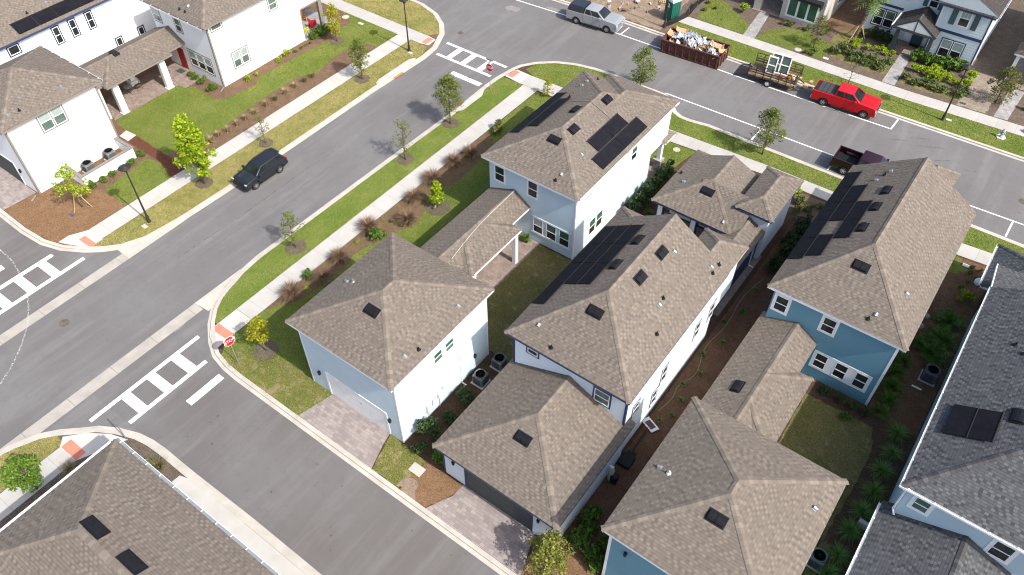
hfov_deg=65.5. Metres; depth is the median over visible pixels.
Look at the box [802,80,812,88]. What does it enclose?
tool crate
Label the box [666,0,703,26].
silt fence
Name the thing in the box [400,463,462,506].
orange mulch bed
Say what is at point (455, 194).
grass
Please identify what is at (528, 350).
window
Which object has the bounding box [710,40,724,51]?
cardboard box
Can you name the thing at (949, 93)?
creeping cover
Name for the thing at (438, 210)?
mulch ring
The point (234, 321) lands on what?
sidewalk ramp
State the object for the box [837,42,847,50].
groundcover shrub
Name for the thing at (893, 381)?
cycad
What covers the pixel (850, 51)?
groundcover shrub
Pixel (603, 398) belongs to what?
window
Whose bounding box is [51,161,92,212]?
garden tree
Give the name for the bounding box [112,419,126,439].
sign post
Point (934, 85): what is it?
groundcover shrub
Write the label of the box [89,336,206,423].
crosswalk marking
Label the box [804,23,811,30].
shrub
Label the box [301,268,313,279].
shrub
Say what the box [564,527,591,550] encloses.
shrub
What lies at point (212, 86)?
shrub
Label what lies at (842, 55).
creeping cover
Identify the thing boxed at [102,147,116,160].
ac condenser
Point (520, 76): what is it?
sidewalk ramp
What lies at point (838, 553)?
muhly grass clump
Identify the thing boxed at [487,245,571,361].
courtyard lawn
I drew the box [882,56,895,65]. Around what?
groundcover shrub
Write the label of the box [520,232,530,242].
potted plant
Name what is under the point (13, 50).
window
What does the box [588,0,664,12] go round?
rubble
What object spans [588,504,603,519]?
shrub
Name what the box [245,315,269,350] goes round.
garden tree
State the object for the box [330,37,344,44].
mulch ring
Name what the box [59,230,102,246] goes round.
sidewalk ramp
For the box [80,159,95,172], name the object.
ac condenser
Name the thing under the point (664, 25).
street lamp
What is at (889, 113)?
kerb
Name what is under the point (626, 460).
basketball hoop
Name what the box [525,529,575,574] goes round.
garden tree
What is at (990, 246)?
verge lawn
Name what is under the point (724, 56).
tail door
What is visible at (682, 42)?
debris
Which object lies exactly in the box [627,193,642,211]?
hedge shrub
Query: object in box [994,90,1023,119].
paver walk
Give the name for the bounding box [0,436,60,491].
verge lawn
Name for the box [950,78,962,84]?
croton
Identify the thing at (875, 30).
shrub
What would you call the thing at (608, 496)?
side mulch
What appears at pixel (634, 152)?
window
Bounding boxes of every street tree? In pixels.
[0,455,43,493]
[171,112,217,183]
[250,115,268,142]
[278,211,304,246]
[347,38,369,78]
[389,118,415,159]
[431,72,463,123]
[627,46,657,84]
[750,107,786,153]
[844,58,860,82]
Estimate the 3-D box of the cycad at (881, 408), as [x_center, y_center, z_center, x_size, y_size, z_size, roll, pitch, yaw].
[22.418,7.410,48.175,1.364,0.657,1.334,-25,52,-21]
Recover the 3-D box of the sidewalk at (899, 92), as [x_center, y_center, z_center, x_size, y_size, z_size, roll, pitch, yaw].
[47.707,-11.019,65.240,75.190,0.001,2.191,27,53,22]
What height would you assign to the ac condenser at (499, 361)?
0.914 m
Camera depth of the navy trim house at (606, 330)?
44.37 m
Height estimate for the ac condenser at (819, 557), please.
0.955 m
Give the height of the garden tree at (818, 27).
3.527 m
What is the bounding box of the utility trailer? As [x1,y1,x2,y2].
[734,52,812,89]
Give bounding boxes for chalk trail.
[0,249,29,383]
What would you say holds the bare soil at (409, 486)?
on the orange mulch bed at (435, 485)
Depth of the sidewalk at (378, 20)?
79.57 m
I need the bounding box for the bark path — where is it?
[128,136,186,176]
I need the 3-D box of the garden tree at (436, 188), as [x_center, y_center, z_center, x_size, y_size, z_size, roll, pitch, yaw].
[-5.667,-6.978,59.942,1.332,2.734,1.151,-27,53,-22]
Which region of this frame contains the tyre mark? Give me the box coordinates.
[916,145,942,148]
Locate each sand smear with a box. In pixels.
[505,6,519,11]
[546,7,559,10]
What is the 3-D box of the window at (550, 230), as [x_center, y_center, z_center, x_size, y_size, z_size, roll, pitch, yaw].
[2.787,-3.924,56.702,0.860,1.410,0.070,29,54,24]
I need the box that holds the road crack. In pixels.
[178,142,346,257]
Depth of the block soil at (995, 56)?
75.79 m
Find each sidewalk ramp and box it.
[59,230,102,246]
[60,433,127,460]
[210,309,250,346]
[419,36,434,44]
[506,70,529,82]
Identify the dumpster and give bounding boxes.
[660,27,729,68]
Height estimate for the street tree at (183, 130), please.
6.447 m
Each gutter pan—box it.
[0,0,444,252]
[0,426,320,574]
[207,61,1023,574]
[553,0,1023,161]
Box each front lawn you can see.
[650,142,694,166]
[697,0,748,33]
[756,28,832,57]
[948,256,970,272]
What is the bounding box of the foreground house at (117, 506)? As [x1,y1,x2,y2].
[0,437,279,574]
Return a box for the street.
[0,0,1023,448]
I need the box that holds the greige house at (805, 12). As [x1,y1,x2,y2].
[753,0,845,29]
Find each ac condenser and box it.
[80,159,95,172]
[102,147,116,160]
[470,368,490,389]
[489,352,507,372]
[806,546,828,573]
[917,363,941,386]
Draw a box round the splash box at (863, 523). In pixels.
[856,518,871,530]
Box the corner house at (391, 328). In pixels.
[285,70,680,442]
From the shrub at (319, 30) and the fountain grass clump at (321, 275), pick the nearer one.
the fountain grass clump at (321, 275)
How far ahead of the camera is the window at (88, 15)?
70.28 m
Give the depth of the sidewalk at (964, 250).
64.65 m
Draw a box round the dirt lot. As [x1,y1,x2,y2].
[566,0,688,30]
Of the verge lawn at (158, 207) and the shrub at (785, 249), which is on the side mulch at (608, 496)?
the shrub at (785, 249)
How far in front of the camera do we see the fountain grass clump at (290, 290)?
54.41 m
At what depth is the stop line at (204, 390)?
49.68 m
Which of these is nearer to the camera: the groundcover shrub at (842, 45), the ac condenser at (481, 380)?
the ac condenser at (481, 380)
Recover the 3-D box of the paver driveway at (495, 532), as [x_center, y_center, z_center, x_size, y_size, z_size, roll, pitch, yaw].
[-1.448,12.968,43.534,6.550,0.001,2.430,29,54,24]
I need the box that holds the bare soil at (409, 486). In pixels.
[396,477,417,499]
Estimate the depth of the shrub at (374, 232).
58.13 m
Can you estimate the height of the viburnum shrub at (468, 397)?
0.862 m
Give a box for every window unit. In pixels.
[765,55,778,74]
[773,52,792,75]
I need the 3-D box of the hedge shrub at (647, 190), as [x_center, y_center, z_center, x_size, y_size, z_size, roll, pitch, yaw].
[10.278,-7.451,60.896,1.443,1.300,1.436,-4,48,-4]
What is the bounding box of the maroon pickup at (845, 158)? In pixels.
[829,145,889,174]
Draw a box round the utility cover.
[408,462,425,476]
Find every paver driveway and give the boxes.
[0,167,35,209]
[298,394,389,468]
[426,485,534,574]
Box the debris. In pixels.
[669,37,723,59]
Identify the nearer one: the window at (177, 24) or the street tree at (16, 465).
the street tree at (16, 465)
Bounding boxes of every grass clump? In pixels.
[57,458,76,475]
[148,454,166,470]
[206,133,215,142]
[212,130,221,136]
[223,124,232,132]
[231,118,240,128]
[239,112,249,119]
[261,98,270,106]
[274,278,309,308]
[281,86,288,95]
[308,265,338,286]
[327,244,350,266]
[353,214,383,241]
[394,205,421,227]
[400,186,425,207]
[418,166,446,184]
[439,150,463,168]
[460,142,481,158]
[812,558,841,574]
[821,539,853,570]
[832,514,865,546]
[842,496,876,520]
[855,477,890,508]
[867,456,896,482]
[875,440,905,461]
[882,421,913,445]
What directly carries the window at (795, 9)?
in the greige house at (805, 12)
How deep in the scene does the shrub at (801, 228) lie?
57.91 m
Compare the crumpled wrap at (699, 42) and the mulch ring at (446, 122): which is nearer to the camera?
the mulch ring at (446, 122)
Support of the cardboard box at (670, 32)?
on the debris
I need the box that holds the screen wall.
[66,137,136,185]
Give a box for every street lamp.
[118,164,150,222]
[399,0,410,50]
[663,0,668,27]
[941,64,973,120]
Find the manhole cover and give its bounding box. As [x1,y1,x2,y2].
[59,319,69,326]
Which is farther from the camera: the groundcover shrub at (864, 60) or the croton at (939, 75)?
the groundcover shrub at (864, 60)
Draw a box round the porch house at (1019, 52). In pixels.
[1005,38,1023,78]
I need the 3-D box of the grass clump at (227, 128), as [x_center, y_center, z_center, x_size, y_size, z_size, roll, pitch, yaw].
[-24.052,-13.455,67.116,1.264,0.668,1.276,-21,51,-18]
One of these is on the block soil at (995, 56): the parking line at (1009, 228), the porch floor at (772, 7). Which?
the porch floor at (772, 7)
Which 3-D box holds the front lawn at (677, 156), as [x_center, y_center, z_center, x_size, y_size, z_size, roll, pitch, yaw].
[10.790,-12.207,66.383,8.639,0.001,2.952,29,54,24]
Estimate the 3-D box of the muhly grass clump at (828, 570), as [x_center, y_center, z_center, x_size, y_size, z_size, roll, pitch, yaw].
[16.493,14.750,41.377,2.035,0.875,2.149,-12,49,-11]
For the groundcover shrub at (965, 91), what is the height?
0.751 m
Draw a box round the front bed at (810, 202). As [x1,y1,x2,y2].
[787,193,825,221]
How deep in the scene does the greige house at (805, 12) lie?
78.31 m
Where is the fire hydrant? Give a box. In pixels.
[995,129,1005,139]
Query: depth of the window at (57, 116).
60.14 m
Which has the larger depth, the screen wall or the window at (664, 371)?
the screen wall
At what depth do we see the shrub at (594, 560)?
41.57 m
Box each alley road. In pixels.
[0,217,88,334]
[92,331,499,574]
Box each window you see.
[5,43,22,57]
[36,104,69,133]
[50,24,65,45]
[66,17,81,37]
[83,9,97,29]
[114,35,124,46]
[136,24,145,35]
[151,7,162,23]
[172,17,183,33]
[186,47,215,76]
[209,22,222,32]
[230,44,251,69]
[266,0,277,11]
[432,347,443,365]
[444,335,454,354]
[494,164,505,184]
[526,347,539,358]
[527,179,538,200]
[533,217,542,235]
[546,223,555,241]
[558,230,569,248]
[587,207,603,237]
[592,385,611,409]
[630,145,637,162]
[631,397,640,418]
[649,385,658,407]
[659,361,669,385]
[692,317,702,340]
[697,223,716,231]
[706,298,716,322]
[770,292,791,315]
[785,0,819,24]
[811,352,828,370]
[817,314,840,337]
[831,362,848,380]
[850,372,868,390]
[870,6,897,29]
[906,496,934,516]
[928,0,938,8]
[935,37,965,57]
[956,11,972,28]
[983,539,1019,564]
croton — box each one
[851,40,860,47]
[873,45,880,50]
[882,49,888,55]
[911,62,919,69]
[917,65,929,71]
[925,65,934,77]
[931,63,939,71]
[933,68,943,81]
[936,65,946,73]
[943,72,953,80]
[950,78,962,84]
[962,76,972,86]
[968,70,979,77]
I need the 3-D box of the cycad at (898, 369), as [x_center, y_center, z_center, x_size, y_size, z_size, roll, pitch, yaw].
[24.216,5.262,50.121,1.415,0.659,1.448,-8,48,-7]
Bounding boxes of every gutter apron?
[117,220,184,257]
[195,270,239,310]
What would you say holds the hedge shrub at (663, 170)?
on the block soil at (457, 406)
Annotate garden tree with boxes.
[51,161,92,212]
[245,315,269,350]
[322,2,340,40]
[428,180,444,207]
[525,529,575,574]
[808,15,828,47]
[987,66,1022,105]
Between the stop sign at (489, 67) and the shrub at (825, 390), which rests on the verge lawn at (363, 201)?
the stop sign at (489, 67)
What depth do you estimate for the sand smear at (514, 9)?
81.34 m
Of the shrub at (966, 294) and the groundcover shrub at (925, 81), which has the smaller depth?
the shrub at (966, 294)
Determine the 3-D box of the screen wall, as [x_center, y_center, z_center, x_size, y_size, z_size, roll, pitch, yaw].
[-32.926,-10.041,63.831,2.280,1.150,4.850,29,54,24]
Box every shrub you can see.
[87,180,96,187]
[98,175,107,182]
[107,170,115,176]
[125,157,136,164]
[135,150,144,155]
[191,73,198,78]
[196,75,205,83]
[205,83,217,90]
[244,74,250,81]
[282,48,290,55]
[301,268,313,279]
[308,32,317,38]
[312,25,326,34]
[322,23,332,30]
[368,227,386,240]
[410,439,429,454]
[416,416,441,439]
[432,449,443,465]
[442,409,454,424]
[455,385,476,403]
[492,119,503,133]
[541,78,553,96]
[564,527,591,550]
[577,508,599,536]
[581,543,604,573]
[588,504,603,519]
[596,533,608,550]
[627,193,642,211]
[636,191,649,207]
[639,183,654,198]
[646,177,661,191]
[651,173,664,185]
[653,166,671,178]
[661,158,674,172]
[739,3,749,9]
[765,253,784,270]
[777,243,793,260]
[780,230,801,247]
[791,219,808,236]
[794,186,802,196]
[794,205,802,212]
[794,214,813,227]
[796,196,806,204]
[803,203,817,211]
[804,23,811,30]
[817,202,824,208]
[820,385,831,394]
[830,44,841,54]
[835,390,845,403]
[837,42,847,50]
[844,45,856,54]
[847,50,863,60]
[848,401,859,408]
[857,50,866,59]
[859,58,870,65]
[859,407,870,417]
[860,27,872,36]
[867,52,878,61]
[870,26,879,36]
[872,61,886,72]
[875,29,887,39]
[880,30,892,41]
[882,33,892,44]
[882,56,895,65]
[901,72,911,78]
[909,77,921,85]
[910,47,924,61]
[918,48,933,64]
[920,77,932,87]
[929,78,939,91]
[931,54,940,64]
[937,84,947,92]
[939,55,950,68]
[947,56,960,68]
[952,88,963,97]
[957,60,972,70]
[957,289,975,300]
[959,84,971,94]
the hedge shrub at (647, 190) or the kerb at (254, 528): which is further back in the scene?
the hedge shrub at (647, 190)
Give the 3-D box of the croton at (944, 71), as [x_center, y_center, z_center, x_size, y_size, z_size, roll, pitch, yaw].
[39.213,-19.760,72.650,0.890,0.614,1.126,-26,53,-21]
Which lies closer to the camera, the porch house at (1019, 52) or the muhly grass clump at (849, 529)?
the muhly grass clump at (849, 529)
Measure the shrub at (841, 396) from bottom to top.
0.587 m
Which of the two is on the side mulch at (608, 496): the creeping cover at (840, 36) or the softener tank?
the softener tank
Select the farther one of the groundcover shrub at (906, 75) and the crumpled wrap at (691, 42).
the crumpled wrap at (691, 42)
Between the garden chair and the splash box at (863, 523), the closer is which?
the splash box at (863, 523)
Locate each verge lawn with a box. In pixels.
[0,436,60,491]
[93,40,426,246]
[215,77,521,322]
[342,0,438,35]
[526,63,1023,253]
[673,23,1023,156]
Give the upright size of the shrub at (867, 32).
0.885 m
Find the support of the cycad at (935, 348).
on the side mulch at (913, 405)
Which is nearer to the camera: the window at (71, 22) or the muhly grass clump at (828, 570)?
the muhly grass clump at (828, 570)
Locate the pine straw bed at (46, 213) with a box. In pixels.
[5,182,125,240]
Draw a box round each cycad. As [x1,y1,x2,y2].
[870,401,891,420]
[875,388,899,410]
[879,374,904,392]
[887,362,907,379]
[892,350,912,369]
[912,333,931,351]
[916,338,953,368]
[920,323,958,350]
[930,307,967,330]
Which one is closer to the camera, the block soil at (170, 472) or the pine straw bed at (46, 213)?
the block soil at (170, 472)
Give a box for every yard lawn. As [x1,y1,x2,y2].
[105,158,169,204]
[114,11,396,154]
[221,92,550,414]
[224,346,329,414]
[372,435,425,487]
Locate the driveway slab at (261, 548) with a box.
[172,476,305,574]
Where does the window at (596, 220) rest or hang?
in the corner house at (391, 328)
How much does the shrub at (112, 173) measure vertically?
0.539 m
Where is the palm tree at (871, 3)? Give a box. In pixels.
[847,0,891,42]
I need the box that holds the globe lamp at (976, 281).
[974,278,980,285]
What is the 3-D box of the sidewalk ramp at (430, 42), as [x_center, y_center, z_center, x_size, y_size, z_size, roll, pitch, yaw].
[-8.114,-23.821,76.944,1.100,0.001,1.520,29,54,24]
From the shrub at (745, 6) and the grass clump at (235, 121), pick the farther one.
the shrub at (745, 6)
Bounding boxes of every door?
[0,154,25,184]
[177,48,189,69]
[325,372,390,433]
[464,469,532,530]
[664,1,671,20]
[717,46,729,67]
[910,34,923,44]
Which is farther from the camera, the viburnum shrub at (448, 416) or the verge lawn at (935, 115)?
the verge lawn at (935, 115)
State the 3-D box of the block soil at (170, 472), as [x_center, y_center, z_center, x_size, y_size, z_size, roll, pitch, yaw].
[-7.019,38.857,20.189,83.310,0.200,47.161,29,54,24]
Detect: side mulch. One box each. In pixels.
[560,216,811,574]
[823,0,868,35]
[868,256,985,435]
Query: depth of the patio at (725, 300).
55.59 m
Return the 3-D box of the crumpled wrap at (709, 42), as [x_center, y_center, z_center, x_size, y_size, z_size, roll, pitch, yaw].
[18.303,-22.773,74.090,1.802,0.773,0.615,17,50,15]
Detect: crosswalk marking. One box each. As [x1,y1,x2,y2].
[0,254,84,313]
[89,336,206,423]
[436,42,506,76]
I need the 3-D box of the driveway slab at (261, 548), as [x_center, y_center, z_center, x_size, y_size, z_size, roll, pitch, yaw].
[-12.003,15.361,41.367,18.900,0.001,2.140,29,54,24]
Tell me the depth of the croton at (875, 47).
75.23 m
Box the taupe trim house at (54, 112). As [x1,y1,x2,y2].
[0,0,324,201]
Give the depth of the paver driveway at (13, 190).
62.25 m
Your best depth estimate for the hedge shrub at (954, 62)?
72.70 m
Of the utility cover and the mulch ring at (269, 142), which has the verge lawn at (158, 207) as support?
the mulch ring at (269, 142)
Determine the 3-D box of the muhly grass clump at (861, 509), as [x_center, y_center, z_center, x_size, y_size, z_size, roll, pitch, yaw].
[19.282,12.178,43.713,2.151,0.868,2.271,-26,53,-22]
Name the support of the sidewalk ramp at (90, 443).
on the block soil at (170, 472)
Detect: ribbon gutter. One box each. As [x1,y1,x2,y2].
[0,254,128,345]
[0,303,202,449]
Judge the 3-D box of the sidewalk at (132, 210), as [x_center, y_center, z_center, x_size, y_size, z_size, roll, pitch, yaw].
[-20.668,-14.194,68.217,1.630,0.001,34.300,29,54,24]
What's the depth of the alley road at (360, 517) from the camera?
45.62 m
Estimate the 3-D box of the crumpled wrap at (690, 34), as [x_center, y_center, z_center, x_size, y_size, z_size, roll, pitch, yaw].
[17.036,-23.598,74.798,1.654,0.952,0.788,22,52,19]
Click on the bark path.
(165, 160)
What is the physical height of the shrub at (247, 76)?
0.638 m
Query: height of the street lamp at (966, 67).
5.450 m
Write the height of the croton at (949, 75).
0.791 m
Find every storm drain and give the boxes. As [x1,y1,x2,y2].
[376,58,415,83]
[453,90,483,111]
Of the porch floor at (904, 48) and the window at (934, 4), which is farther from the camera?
the porch floor at (904, 48)
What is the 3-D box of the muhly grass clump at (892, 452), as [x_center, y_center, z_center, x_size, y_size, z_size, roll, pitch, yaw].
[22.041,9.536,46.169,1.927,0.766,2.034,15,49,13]
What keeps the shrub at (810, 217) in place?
on the side mulch at (608, 496)
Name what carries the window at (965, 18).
in the powder blue house at (963, 29)
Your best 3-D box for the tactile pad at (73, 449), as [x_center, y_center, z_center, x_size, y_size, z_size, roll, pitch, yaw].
[-25.741,9.514,46.694,1.500,0.001,0.650,29,54,24]
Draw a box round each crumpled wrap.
[672,31,686,41]
[684,30,700,39]
[684,37,697,47]
[696,37,707,46]
[700,39,715,46]
[706,47,716,54]
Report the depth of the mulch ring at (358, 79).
72.53 m
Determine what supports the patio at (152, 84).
on the block soil at (336, 64)
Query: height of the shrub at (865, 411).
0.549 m
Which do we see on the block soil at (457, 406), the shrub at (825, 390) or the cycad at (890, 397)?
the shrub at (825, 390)
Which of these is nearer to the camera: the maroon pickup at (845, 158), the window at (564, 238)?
the window at (564, 238)
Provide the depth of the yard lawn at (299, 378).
50.02 m
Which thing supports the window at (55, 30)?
in the long white house at (78, 32)
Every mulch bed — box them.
[264,132,492,309]
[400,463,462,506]
[522,547,594,574]
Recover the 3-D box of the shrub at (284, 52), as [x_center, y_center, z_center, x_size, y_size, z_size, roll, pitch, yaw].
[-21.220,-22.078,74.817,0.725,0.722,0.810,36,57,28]
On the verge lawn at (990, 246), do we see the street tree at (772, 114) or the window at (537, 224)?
the street tree at (772, 114)
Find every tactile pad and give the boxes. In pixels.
[62,440,85,459]
[79,236,96,246]
[215,324,232,338]
[422,37,432,43]
[507,70,518,77]
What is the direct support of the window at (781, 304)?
in the teal house at (725, 483)
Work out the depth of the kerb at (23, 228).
60.73 m
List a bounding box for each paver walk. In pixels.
[743,12,768,37]
[882,55,909,84]
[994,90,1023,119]
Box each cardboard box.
[667,28,676,38]
[676,26,688,33]
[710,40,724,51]
[718,48,726,54]
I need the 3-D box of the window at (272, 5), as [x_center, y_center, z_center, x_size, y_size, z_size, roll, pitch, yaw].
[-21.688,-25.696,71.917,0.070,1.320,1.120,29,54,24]
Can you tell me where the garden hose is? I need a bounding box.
[658,279,762,410]
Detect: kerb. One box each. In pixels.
[0,0,441,249]
[0,428,313,574]
[211,61,1023,574]
[557,0,1023,159]
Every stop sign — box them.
[224,336,238,362]
[486,58,492,89]
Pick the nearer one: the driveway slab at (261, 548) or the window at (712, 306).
the driveway slab at (261, 548)
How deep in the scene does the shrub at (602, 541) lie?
42.28 m
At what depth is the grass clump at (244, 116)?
68.24 m
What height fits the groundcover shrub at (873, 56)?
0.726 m
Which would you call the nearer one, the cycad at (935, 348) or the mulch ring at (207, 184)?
the cycad at (935, 348)
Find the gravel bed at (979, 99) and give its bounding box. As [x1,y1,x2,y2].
[956,73,1002,112]
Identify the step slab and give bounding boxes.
[120,131,135,140]
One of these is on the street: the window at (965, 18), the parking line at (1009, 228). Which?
the parking line at (1009, 228)
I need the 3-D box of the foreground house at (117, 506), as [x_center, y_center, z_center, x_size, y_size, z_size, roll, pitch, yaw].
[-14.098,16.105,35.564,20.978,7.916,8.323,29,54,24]
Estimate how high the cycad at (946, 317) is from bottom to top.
0.955 m
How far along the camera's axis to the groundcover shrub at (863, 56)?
74.41 m
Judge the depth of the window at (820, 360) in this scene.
48.83 m
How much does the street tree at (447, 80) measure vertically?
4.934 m
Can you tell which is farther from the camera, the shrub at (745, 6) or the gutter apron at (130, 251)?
the shrub at (745, 6)
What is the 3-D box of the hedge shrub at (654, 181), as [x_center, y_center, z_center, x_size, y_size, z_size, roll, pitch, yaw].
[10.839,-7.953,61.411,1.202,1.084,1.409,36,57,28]
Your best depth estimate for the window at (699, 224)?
59.19 m
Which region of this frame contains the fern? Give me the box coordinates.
[642,208,655,215]
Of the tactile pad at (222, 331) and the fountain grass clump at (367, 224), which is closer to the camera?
the tactile pad at (222, 331)
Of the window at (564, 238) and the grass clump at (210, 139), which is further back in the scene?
the grass clump at (210, 139)
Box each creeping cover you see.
[829,49,890,73]
[831,30,850,44]
[899,78,961,100]
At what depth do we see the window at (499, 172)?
56.23 m
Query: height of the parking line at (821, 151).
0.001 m
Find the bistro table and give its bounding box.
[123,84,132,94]
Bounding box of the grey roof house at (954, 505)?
[845,244,1023,574]
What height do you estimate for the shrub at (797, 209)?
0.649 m
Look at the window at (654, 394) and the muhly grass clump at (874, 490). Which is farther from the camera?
the window at (654, 394)
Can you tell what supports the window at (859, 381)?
in the teal house at (725, 483)
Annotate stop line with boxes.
[186,374,223,404]
[451,71,481,85]
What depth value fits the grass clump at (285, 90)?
70.83 m
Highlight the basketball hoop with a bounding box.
[617,416,658,469]
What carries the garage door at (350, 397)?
in the corner house at (391, 328)
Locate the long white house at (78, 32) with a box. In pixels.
[0,0,156,65]
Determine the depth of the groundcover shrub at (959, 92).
70.27 m
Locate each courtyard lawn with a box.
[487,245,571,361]
[779,393,872,539]
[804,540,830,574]
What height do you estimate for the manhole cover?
0.056 m
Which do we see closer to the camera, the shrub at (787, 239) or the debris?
the shrub at (787, 239)
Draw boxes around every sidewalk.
[0,447,74,520]
[89,34,410,237]
[237,85,536,318]
[321,0,427,42]
[520,75,991,265]
[679,17,1023,136]
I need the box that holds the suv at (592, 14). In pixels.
[566,0,624,32]
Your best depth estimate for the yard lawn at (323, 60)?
70.38 m
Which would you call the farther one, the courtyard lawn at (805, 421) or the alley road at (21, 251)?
the alley road at (21, 251)
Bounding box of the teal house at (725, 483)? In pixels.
[601,157,976,574]
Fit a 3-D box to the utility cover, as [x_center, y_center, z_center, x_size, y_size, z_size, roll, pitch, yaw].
[-5.465,10.491,45.798,0.840,0.093,0.600,29,54,24]
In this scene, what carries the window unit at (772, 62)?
on the utility trailer
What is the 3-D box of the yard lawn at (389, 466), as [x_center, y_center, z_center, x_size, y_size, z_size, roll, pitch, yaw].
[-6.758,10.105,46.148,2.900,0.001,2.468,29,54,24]
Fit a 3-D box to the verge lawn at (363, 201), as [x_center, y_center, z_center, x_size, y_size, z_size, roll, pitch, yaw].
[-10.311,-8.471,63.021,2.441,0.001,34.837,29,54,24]
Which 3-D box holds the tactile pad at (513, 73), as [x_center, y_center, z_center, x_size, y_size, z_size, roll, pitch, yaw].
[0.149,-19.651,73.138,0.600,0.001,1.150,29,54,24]
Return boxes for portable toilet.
[663,0,681,20]
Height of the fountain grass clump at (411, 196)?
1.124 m
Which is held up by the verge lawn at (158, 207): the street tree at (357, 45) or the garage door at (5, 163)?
the street tree at (357, 45)
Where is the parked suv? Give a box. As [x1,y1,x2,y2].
[231,147,287,190]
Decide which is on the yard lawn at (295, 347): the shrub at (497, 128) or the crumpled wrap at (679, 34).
the shrub at (497, 128)
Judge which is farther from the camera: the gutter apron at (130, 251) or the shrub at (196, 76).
the shrub at (196, 76)
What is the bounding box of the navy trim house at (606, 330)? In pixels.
[432,150,803,536]
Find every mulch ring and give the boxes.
[194,177,213,188]
[253,340,278,360]
[258,138,272,147]
[285,239,306,254]
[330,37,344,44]
[354,75,369,83]
[396,154,413,164]
[426,200,449,215]
[441,118,459,128]
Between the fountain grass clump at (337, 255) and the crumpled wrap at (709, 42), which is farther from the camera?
the crumpled wrap at (709, 42)
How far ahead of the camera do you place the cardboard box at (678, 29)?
75.41 m
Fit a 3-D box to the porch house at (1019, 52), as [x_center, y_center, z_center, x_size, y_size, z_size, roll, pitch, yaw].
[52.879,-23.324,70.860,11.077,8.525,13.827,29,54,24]
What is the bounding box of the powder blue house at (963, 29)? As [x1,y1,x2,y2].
[861,0,1011,64]
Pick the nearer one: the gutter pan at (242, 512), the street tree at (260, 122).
the gutter pan at (242, 512)
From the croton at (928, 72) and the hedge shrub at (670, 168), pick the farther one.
the croton at (928, 72)
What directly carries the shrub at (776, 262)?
on the side mulch at (608, 496)
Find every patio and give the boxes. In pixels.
[103,61,191,119]
[174,71,202,87]
[476,234,539,288]
[664,212,761,315]
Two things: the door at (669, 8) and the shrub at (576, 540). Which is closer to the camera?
the shrub at (576, 540)
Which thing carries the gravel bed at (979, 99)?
on the block soil at (995, 56)
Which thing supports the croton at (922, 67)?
on the block soil at (995, 56)
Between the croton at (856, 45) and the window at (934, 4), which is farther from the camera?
the croton at (856, 45)
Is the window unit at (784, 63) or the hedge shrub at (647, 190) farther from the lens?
the window unit at (784, 63)
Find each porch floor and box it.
[302,8,338,40]
[752,0,782,16]
[895,39,923,59]
[1003,57,1023,89]
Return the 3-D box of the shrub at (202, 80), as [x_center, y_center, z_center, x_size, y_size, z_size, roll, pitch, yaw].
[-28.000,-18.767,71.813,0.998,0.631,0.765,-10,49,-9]
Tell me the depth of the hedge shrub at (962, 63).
72.85 m
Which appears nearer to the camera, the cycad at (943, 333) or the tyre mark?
the cycad at (943, 333)
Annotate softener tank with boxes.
[606,464,618,484]
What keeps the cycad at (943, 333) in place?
on the side mulch at (913, 405)
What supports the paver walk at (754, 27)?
on the block soil at (995, 56)
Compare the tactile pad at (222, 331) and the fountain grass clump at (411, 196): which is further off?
the fountain grass clump at (411, 196)
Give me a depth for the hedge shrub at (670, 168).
62.71 m
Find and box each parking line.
[517,0,890,128]
[666,93,1023,224]
[1005,222,1012,236]
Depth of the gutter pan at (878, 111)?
67.95 m
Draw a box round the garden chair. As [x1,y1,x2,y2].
[308,19,315,30]
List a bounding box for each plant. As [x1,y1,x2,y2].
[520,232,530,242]
[839,411,851,420]
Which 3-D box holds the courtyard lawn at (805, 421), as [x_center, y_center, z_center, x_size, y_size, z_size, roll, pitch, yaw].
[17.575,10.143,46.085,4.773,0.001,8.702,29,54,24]
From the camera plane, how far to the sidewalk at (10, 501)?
45.27 m
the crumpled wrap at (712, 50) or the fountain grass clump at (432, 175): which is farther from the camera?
the crumpled wrap at (712, 50)
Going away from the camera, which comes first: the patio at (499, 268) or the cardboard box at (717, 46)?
the patio at (499, 268)
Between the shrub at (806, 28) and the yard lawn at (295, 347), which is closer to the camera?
the yard lawn at (295, 347)
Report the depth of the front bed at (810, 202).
60.92 m
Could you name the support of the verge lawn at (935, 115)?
on the block soil at (995, 56)
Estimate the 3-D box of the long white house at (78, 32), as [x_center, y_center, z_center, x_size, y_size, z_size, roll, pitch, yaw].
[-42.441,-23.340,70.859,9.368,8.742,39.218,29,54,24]
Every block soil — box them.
[0,432,256,533]
[3,2,438,245]
[215,64,992,574]
[565,0,1023,136]
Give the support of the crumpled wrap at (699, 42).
on the debris
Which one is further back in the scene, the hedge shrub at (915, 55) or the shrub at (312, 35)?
the shrub at (312, 35)
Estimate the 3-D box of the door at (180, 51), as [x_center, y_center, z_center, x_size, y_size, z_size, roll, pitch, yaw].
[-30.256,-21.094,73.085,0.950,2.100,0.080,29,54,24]
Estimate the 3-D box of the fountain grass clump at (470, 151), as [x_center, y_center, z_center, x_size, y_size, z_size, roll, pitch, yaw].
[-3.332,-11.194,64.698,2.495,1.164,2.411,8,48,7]
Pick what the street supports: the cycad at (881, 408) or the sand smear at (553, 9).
the sand smear at (553, 9)
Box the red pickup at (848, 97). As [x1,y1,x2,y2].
[810,79,881,118]
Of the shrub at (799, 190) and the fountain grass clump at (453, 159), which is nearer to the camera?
the shrub at (799, 190)
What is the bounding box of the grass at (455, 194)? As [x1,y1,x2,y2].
[1,0,1023,574]

